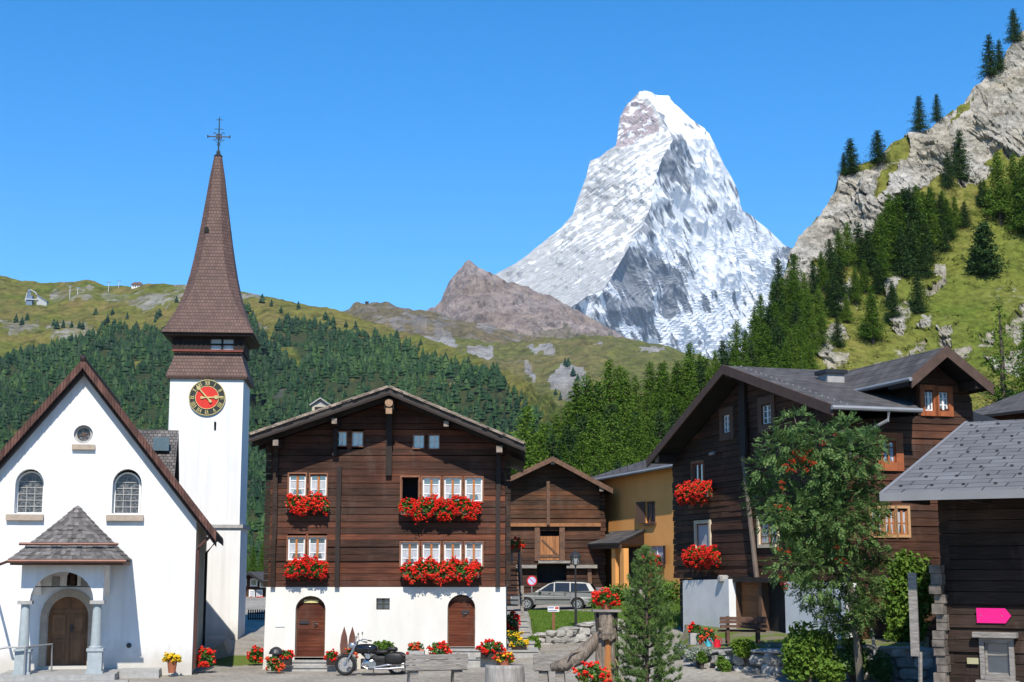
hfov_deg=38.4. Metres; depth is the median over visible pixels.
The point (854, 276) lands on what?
larch tree
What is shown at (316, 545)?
window
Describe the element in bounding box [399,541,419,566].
window
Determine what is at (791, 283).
larch tree
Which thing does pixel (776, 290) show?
fir tree
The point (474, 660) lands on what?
stone steps
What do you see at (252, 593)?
window
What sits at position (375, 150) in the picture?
sky
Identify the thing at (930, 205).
larch tree
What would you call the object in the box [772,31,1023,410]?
rocky hillside
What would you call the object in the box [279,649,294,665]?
potted geranium
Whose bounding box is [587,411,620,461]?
larch tree
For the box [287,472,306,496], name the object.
window
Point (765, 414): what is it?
window
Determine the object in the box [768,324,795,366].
fir tree
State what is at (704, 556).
flower box
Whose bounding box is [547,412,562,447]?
larch tree
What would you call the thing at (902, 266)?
fir tree
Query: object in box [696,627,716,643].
potted geranium
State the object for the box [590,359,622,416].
larch tree
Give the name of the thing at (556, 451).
fir tree
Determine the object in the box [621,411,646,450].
fir tree
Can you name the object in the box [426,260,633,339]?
brown rock pyramid
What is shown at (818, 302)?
larch tree
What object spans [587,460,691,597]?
ochre house
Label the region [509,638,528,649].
potted geranium
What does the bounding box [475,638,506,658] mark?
potted geranium
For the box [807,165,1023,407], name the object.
hillside scrub
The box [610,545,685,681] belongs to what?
young pine
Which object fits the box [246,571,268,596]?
house
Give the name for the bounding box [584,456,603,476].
larch tree
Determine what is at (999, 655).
framed window
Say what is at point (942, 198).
larch tree
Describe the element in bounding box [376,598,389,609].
window
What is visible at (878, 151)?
fir tree
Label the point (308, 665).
stone steps
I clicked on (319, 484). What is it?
window
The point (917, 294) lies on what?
fir tree
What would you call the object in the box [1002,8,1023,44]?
fir tree
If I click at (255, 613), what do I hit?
picket fence
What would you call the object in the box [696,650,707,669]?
green bush
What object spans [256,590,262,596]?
window
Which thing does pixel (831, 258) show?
fir tree
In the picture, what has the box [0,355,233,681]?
church
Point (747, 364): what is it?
larch tree
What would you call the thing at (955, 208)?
larch tree
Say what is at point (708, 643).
watering can
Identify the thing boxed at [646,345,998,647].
log house
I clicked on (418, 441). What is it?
window
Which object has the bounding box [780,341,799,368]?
larch tree
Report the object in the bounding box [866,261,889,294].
fir tree
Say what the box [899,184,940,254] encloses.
fir tree
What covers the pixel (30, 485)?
window
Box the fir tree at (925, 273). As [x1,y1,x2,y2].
[911,244,937,277]
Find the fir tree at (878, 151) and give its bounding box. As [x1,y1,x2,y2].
[861,130,894,167]
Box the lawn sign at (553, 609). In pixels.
[548,606,558,628]
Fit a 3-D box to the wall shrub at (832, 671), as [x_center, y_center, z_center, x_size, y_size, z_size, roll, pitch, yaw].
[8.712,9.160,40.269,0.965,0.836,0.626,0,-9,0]
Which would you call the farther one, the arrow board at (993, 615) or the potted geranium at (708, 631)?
the potted geranium at (708, 631)
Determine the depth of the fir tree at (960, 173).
314.00 m
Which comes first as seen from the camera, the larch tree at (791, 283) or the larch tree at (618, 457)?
the larch tree at (618, 457)
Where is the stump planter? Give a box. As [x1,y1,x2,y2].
[485,664,524,681]
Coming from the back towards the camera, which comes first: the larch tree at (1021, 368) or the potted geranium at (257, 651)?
the larch tree at (1021, 368)
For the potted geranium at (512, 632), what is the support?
on the stone stairway at (530, 651)
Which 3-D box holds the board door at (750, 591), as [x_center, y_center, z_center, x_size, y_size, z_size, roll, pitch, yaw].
[8.606,9.331,52.325,0.090,1.448,1.768,3,-9,-17]
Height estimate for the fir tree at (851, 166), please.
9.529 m
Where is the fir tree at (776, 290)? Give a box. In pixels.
[767,279,794,327]
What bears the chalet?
on the ground at (236, 665)
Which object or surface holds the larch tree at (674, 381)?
on the rocky hillside
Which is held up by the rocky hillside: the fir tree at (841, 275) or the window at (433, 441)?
the fir tree at (841, 275)
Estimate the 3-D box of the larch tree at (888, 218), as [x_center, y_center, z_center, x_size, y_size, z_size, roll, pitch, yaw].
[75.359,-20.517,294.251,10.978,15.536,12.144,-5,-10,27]
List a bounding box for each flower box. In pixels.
[283,554,328,580]
[285,490,329,516]
[398,493,482,524]
[399,555,481,585]
[508,536,525,552]
[642,553,661,566]
[674,479,712,505]
[681,544,720,570]
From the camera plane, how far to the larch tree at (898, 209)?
296.29 m
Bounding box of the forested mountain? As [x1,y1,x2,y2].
[0,275,566,558]
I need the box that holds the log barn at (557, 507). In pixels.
[506,456,612,604]
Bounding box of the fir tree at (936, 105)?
[928,94,946,123]
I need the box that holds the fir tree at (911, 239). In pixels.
[899,220,930,273]
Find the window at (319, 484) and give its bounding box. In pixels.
[309,473,327,497]
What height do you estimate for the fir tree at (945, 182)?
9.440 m
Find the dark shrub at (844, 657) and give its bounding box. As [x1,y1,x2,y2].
[831,635,870,681]
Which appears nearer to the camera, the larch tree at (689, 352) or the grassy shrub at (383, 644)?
the grassy shrub at (383, 644)
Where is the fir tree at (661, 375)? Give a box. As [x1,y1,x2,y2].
[654,363,673,412]
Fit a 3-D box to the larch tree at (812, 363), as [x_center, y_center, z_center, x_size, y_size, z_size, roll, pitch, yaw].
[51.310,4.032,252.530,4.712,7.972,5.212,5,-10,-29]
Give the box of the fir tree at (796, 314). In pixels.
[787,302,809,340]
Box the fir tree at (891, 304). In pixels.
[881,286,905,318]
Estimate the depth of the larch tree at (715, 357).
239.86 m
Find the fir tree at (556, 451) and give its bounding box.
[542,432,567,462]
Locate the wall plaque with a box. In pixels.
[967,658,978,663]
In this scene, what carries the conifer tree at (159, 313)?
on the forested mountain
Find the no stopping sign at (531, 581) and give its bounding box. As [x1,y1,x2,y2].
[527,576,536,592]
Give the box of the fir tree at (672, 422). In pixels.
[666,416,676,432]
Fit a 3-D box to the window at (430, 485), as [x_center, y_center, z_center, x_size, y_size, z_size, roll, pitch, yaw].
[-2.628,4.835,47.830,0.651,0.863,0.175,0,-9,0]
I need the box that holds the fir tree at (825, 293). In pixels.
[821,280,836,314]
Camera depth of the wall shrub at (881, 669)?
40.60 m
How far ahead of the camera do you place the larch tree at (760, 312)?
264.34 m
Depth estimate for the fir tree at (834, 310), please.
275.88 m
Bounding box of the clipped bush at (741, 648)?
[730,638,759,663]
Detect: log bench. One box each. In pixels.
[402,653,468,681]
[532,652,568,681]
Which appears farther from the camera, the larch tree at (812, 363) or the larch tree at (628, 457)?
the larch tree at (812, 363)
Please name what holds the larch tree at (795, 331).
on the rocky hillside
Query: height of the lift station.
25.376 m
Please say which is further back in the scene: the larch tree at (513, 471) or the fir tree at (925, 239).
the fir tree at (925, 239)
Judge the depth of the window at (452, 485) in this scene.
47.86 m
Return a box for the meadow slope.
[424,335,724,407]
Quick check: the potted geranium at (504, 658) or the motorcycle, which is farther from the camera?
the motorcycle
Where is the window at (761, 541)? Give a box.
[756,513,779,547]
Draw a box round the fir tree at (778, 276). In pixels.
[765,258,786,297]
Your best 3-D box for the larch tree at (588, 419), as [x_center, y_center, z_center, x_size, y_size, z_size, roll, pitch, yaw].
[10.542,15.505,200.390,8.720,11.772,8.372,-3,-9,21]
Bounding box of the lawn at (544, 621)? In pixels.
[529,609,640,638]
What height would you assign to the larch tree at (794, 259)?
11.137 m
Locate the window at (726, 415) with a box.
[719,406,734,440]
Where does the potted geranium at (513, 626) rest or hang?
on the stone stairway at (530, 651)
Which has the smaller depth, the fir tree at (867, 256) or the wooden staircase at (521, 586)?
the wooden staircase at (521, 586)
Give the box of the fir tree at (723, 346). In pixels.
[716,340,730,366]
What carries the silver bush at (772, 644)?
on the garden terrace
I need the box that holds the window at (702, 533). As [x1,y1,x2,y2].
[694,520,711,547]
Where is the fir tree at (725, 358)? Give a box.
[718,353,729,365]
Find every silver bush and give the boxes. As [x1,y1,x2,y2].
[672,642,689,659]
[682,646,712,666]
[765,640,778,648]
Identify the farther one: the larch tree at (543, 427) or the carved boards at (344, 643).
the larch tree at (543, 427)
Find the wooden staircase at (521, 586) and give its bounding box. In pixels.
[506,537,523,618]
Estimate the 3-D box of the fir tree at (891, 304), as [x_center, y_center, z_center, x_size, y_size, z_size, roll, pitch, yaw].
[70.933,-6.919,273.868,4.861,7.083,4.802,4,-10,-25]
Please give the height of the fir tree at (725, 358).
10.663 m
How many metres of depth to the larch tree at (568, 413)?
195.78 m
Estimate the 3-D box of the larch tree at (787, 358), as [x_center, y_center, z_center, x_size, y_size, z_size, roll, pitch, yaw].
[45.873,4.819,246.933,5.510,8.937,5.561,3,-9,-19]
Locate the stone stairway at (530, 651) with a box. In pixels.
[506,619,538,657]
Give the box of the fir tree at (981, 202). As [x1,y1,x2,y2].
[975,180,990,207]
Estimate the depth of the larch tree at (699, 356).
240.94 m
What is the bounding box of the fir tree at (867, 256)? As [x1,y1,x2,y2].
[853,230,878,275]
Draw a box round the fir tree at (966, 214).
[958,201,976,228]
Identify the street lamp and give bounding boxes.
[570,549,580,626]
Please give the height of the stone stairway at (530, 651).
1.542 m
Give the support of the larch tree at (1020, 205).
on the rocky hillside
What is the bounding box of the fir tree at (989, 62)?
[974,33,1008,82]
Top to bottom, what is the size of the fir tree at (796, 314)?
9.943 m
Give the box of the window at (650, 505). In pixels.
[647,501,654,522]
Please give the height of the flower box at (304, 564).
0.878 m
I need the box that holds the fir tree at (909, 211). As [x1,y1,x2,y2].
[891,191,921,238]
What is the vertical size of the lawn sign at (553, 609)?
0.960 m
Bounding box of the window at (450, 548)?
[443,541,462,566]
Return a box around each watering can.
[704,638,712,646]
[708,636,721,647]
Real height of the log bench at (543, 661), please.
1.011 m
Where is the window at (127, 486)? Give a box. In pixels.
[113,472,140,512]
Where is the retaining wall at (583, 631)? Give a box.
[533,619,628,644]
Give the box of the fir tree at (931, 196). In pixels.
[924,186,938,216]
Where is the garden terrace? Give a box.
[680,624,928,665]
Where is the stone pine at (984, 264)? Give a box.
[961,222,1009,276]
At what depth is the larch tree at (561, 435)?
187.09 m
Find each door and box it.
[46,597,88,665]
[294,596,325,659]
[448,596,474,647]
[540,536,558,559]
[626,547,638,584]
[741,582,758,616]
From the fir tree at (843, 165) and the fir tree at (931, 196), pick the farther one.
the fir tree at (843, 165)
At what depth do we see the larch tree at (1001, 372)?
239.54 m
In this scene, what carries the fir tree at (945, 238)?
on the rocky hillside
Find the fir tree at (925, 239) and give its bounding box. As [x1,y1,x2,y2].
[919,222,941,261]
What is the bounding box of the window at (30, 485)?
[15,471,43,512]
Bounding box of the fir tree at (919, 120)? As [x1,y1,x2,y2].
[906,95,932,132]
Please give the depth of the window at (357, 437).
48.11 m
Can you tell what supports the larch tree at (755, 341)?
on the rocky hillside
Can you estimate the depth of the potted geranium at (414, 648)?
45.92 m
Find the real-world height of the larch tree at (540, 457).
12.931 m
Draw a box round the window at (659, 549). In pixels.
[650,546,662,563]
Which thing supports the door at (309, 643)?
in the chalet
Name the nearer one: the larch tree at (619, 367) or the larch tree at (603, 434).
the larch tree at (603, 434)
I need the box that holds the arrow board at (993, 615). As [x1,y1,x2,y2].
[976,608,1010,622]
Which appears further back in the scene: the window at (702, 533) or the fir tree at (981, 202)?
the fir tree at (981, 202)
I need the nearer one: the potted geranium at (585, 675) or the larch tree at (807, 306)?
the potted geranium at (585, 675)
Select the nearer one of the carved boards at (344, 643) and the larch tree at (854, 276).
the carved boards at (344, 643)
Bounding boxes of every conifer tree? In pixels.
[19,315,24,324]
[52,320,59,328]
[157,308,162,316]
[258,294,264,302]
[322,310,327,319]
[564,357,570,366]
[570,367,576,375]
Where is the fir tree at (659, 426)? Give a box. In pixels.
[651,409,668,447]
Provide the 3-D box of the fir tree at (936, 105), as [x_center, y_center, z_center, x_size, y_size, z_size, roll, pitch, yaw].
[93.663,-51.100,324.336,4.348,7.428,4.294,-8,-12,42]
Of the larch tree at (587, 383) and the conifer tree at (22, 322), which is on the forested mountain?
the conifer tree at (22, 322)
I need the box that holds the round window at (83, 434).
[74,425,92,443]
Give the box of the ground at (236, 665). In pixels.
[118,597,936,681]
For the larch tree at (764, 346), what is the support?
on the rocky hillside
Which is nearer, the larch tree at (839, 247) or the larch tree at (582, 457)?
the larch tree at (582, 457)
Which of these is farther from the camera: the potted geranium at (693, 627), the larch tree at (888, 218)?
the larch tree at (888, 218)
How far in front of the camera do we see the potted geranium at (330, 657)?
45.80 m
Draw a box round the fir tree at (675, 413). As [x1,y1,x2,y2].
[666,405,681,427]
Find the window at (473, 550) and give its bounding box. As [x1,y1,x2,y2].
[464,541,483,566]
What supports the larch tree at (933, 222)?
on the rocky hillside
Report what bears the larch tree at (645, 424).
on the rocky hillside
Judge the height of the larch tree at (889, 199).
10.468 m
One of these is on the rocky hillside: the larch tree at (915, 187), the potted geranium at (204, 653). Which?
the larch tree at (915, 187)
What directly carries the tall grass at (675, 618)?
on the ground at (236, 665)
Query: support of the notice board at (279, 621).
attached to the chalet
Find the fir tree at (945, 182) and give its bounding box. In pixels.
[937,152,959,190]
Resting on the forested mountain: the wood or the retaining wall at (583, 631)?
the wood
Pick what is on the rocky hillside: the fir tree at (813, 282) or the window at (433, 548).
the fir tree at (813, 282)
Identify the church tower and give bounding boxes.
[161,117,260,639]
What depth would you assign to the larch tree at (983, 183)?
309.43 m
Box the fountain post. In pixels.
[550,609,623,681]
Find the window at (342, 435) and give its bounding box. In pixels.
[338,431,347,446]
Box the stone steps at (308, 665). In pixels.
[282,660,336,670]
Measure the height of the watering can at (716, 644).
0.330 m
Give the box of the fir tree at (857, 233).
[846,222,876,263]
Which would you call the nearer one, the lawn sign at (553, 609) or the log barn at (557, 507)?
the lawn sign at (553, 609)
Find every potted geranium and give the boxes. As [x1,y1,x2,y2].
[162,651,181,672]
[196,645,215,667]
[246,645,263,663]
[265,655,285,671]
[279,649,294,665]
[323,648,338,665]
[345,648,358,666]
[407,641,424,659]
[426,640,452,659]
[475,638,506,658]
[492,651,515,664]
[507,610,520,630]
[507,630,523,637]
[507,633,522,642]
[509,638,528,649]
[572,661,611,681]
[591,587,620,609]
[687,621,702,644]
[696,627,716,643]
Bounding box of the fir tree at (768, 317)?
[759,305,786,355]
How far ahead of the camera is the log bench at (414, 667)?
40.58 m
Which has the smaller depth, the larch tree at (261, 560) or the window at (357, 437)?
the window at (357, 437)
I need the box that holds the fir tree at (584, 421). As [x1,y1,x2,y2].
[569,413,601,465]
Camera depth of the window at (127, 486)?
45.28 m
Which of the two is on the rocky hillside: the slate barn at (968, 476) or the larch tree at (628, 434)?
the larch tree at (628, 434)
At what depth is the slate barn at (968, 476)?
34.36 m
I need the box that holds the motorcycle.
[335,632,408,675]
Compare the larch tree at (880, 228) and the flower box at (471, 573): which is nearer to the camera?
the flower box at (471, 573)
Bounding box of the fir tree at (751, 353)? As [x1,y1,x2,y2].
[744,344,759,366]
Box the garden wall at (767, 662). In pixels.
[670,646,935,681]
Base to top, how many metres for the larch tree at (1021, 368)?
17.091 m
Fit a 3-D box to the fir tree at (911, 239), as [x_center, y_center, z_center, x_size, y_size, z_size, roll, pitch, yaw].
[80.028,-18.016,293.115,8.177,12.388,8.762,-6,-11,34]
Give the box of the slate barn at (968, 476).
[879,419,1023,681]
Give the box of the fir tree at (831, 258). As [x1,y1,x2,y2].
[822,239,843,281]
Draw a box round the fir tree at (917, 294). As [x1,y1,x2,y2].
[904,270,932,313]
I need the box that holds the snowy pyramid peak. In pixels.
[495,90,791,359]
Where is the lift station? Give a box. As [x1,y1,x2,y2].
[25,289,48,305]
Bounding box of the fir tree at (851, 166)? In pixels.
[838,138,864,176]
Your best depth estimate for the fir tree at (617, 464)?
163.94 m
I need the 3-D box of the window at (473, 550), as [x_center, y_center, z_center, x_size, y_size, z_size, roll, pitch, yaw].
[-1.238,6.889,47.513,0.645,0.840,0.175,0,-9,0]
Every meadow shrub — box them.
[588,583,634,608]
[656,579,680,606]
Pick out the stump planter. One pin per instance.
(505, 673)
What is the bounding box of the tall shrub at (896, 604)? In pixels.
[877,548,935,641]
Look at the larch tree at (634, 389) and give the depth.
220.55 m
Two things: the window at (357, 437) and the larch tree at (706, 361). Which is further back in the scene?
the larch tree at (706, 361)
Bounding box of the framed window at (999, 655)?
[972,632,1019,681]
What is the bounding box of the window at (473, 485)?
[464,476,483,502]
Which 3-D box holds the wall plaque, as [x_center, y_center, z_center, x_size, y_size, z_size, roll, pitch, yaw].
[10.701,7.429,34.104,0.260,0.140,0.022,-5,-10,31]
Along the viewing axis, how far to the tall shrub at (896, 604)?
44.30 m
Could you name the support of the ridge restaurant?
on the forested mountain
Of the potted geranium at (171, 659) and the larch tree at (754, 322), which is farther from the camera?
the larch tree at (754, 322)
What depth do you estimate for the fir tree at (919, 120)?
321.38 m
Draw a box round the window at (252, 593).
[249,590,255,596]
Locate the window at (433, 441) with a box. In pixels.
[428,434,439,448]
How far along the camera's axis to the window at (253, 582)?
98.64 m
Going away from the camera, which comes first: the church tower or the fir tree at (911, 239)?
the church tower
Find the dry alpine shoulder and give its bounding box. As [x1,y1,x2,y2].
[344,302,541,343]
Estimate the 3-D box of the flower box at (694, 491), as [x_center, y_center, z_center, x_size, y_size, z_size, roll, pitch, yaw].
[6.978,5.848,56.539,0.636,1.082,3.192,3,-9,-17]
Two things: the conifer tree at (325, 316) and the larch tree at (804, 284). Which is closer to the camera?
the larch tree at (804, 284)
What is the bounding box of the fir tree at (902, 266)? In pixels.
[888,228,923,277]
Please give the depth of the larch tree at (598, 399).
207.03 m
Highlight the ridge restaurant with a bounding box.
[130,282,142,288]
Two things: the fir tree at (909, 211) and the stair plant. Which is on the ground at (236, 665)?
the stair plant
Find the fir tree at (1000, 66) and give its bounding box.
[993,38,1012,72]
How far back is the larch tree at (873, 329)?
266.48 m
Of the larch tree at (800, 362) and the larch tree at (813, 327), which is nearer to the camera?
the larch tree at (800, 362)
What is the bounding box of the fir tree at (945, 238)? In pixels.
[935,220,954,251]
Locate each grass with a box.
[588,593,682,628]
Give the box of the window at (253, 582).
[250,579,257,585]
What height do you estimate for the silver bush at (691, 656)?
0.657 m
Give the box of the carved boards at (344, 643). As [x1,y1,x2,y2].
[339,626,355,670]
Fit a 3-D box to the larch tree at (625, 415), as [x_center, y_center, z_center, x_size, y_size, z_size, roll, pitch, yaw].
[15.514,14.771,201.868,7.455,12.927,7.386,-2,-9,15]
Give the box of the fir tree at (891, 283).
[882,281,901,307]
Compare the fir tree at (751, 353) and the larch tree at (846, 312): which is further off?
the larch tree at (846, 312)
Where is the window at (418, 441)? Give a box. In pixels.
[412,434,424,448]
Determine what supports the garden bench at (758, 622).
on the garden terrace
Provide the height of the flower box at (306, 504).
0.859 m
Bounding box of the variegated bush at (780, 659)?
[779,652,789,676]
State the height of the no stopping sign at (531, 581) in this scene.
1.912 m
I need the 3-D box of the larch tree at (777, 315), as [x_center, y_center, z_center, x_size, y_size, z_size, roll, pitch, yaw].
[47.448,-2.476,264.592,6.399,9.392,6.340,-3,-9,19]
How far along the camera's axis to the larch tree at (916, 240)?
295.42 m
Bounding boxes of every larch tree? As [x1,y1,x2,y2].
[247,545,258,571]
[256,543,265,570]
[506,468,517,475]
[509,405,550,457]
[515,426,537,471]
[527,430,549,466]
[533,422,552,457]
[538,423,557,445]
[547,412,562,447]
[553,402,580,464]
[553,429,573,458]
[559,379,589,447]
[559,444,573,466]
[568,431,596,474]
[570,373,609,433]
[576,412,593,427]
[577,417,613,472]
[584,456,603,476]
[585,381,618,435]
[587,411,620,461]
[589,449,610,475]
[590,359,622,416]
[596,432,615,457]
[601,412,631,471]
[605,369,644,426]
[609,401,621,428]
[609,451,625,470]
[612,365,631,421]
[615,402,632,453]
[618,425,638,463]
[622,449,637,466]
[625,415,653,461]
[627,447,638,463]
[629,374,652,417]
[635,434,654,461]
[636,390,657,432]
[637,362,671,422]
[640,418,660,457]
[642,416,655,447]
[644,381,677,429]
[651,361,676,412]
[653,407,668,436]
[662,361,689,416]
[669,367,683,401]
[670,342,698,386]
[671,356,700,410]
[673,394,684,416]
[681,379,699,412]
[694,352,710,369]
[701,354,712,383]
[701,368,713,389]
[708,350,721,370]
[724,319,755,365]
[728,346,742,365]
[739,305,769,356]
[740,329,754,365]
[742,355,753,366]
[744,294,773,336]
[750,335,761,365]
[755,322,774,367]
[757,355,769,367]
[765,280,776,314]
[769,347,784,367]
[770,301,790,336]
[778,277,794,312]
[779,301,785,326]
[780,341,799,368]
[781,253,811,297]
[781,319,791,347]
[781,345,795,367]
[784,269,805,314]
[785,275,804,315]
[788,323,817,365]
[794,346,809,368]
[798,272,815,309]
[800,292,818,335]
[805,315,826,355]
[805,342,820,369]
[810,285,833,327]
[810,310,833,347]
[814,251,831,291]
[832,228,856,266]
[838,293,855,323]
[840,222,861,266]
[846,265,865,305]
[850,286,894,343]
[858,259,874,293]
[870,214,897,266]
[871,202,906,268]
[873,244,898,280]
[882,194,891,231]
[889,195,919,254]
[909,222,929,258]
[910,191,945,247]
[911,185,923,215]
[919,191,937,222]
[924,188,951,236]
[929,213,944,249]
[939,190,950,215]
[941,198,962,240]
[950,196,964,230]
[973,302,1023,399]
[975,150,1019,225]
[981,178,988,199]
[1001,152,1022,215]
[1001,156,1023,232]
[1007,321,1023,397]
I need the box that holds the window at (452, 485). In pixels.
[443,476,462,501]
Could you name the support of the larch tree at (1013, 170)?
on the rocky hillside
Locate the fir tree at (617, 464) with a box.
[613,461,621,469]
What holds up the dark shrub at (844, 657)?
on the ground at (236, 665)
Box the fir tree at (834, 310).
[823,275,849,316]
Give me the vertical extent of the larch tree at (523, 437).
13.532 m
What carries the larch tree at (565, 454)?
on the rocky hillside
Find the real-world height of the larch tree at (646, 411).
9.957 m
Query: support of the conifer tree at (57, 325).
on the forested mountain
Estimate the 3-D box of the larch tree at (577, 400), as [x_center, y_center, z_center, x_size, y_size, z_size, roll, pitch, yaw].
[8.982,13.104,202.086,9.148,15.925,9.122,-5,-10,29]
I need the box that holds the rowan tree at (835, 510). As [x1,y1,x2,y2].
[739,404,896,681]
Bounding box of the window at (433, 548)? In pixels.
[421,541,440,566]
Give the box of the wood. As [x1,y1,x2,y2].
[0,302,552,572]
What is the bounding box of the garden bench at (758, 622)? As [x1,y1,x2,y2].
[717,616,767,643]
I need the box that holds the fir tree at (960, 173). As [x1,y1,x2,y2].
[946,128,979,184]
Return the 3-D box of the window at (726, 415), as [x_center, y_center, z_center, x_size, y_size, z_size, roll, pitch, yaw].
[8.019,3.083,54.703,0.175,1.224,1.171,3,-9,-17]
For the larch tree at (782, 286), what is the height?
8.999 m
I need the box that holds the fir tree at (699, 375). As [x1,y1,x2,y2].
[685,360,707,399]
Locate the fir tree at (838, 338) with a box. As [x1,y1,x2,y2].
[830,317,849,347]
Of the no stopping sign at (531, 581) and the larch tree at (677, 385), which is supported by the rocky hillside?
the larch tree at (677, 385)
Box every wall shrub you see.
[715,655,731,671]
[813,660,845,681]
[868,650,893,681]
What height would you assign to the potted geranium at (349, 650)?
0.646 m
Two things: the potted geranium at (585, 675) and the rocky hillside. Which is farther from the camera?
the rocky hillside
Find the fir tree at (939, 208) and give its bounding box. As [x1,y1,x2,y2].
[935,195,957,238]
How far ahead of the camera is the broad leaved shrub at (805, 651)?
40.40 m
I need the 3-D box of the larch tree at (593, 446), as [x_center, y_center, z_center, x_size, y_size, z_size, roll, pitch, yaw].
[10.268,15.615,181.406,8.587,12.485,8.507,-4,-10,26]
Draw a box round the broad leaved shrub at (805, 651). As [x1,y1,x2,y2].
[778,620,837,681]
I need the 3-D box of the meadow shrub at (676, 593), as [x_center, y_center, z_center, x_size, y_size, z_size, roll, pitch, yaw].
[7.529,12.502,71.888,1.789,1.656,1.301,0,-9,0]
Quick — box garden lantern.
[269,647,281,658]
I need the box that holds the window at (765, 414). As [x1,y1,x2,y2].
[757,394,776,432]
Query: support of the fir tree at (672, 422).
on the rocky hillside
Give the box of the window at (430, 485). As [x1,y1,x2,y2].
[421,476,440,502]
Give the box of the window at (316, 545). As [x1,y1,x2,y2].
[307,536,326,561]
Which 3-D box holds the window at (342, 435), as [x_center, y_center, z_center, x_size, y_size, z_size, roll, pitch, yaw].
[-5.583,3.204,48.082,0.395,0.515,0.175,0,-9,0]
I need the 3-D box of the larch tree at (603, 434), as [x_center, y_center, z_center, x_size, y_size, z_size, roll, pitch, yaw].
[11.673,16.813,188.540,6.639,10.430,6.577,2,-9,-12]
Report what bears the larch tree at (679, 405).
on the rocky hillside
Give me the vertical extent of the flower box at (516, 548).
0.634 m
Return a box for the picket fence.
[247,609,264,619]
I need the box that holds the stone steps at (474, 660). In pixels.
[428,648,502,667]
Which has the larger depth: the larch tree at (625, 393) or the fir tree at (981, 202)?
the fir tree at (981, 202)
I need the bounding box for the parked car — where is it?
[511,580,596,609]
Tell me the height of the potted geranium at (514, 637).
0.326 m
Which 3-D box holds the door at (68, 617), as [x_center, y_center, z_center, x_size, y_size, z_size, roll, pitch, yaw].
[-13.380,8.741,44.304,1.204,2.050,0.154,2,-9,-10]
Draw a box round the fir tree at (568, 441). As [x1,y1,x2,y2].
[555,423,580,467]
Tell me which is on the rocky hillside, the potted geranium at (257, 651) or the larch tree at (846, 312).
the larch tree at (846, 312)
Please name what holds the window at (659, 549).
in the ochre house at (638, 510)
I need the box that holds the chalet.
[248,385,525,668]
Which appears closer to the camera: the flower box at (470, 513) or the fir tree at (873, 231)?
the flower box at (470, 513)
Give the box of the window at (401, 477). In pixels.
[400,476,419,502]
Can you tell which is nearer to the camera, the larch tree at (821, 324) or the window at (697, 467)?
the window at (697, 467)
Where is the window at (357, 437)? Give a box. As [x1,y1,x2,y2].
[351,431,363,446]
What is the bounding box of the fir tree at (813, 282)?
[807,260,823,300]
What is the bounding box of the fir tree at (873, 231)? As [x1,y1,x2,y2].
[865,222,877,251]
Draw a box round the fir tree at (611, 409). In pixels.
[601,402,624,461]
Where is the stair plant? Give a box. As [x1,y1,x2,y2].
[527,635,540,648]
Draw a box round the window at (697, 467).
[691,460,706,482]
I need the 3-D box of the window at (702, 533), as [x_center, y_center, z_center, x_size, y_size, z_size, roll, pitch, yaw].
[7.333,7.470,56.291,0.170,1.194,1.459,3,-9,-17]
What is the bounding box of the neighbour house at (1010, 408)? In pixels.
[973,391,1023,419]
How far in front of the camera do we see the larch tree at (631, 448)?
184.06 m
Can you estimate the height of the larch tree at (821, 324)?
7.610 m
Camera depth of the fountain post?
36.64 m
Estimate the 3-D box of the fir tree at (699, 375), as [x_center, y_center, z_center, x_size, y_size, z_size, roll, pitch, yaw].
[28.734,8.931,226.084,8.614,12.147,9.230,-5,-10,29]
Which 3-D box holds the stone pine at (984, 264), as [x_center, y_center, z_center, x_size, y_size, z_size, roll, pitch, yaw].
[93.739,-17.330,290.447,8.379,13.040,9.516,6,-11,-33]
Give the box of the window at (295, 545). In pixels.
[286,536,306,561]
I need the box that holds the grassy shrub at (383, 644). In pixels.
[373,639,394,649]
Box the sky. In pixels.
[0,0,1023,310]
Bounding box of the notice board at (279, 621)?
[275,616,284,626]
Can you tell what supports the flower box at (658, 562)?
attached to the ochre house at (638, 510)
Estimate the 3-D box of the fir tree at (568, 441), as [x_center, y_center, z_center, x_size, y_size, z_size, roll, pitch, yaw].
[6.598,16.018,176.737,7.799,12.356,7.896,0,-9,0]
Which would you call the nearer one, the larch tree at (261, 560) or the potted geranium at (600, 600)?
the potted geranium at (600, 600)
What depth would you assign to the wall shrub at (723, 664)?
42.87 m
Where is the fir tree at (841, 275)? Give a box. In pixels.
[829,256,857,298]
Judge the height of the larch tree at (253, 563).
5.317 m
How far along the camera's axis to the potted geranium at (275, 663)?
45.21 m
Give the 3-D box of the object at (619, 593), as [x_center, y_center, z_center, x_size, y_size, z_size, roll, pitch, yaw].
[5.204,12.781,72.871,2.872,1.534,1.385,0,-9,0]
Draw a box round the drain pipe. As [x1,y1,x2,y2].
[870,627,876,654]

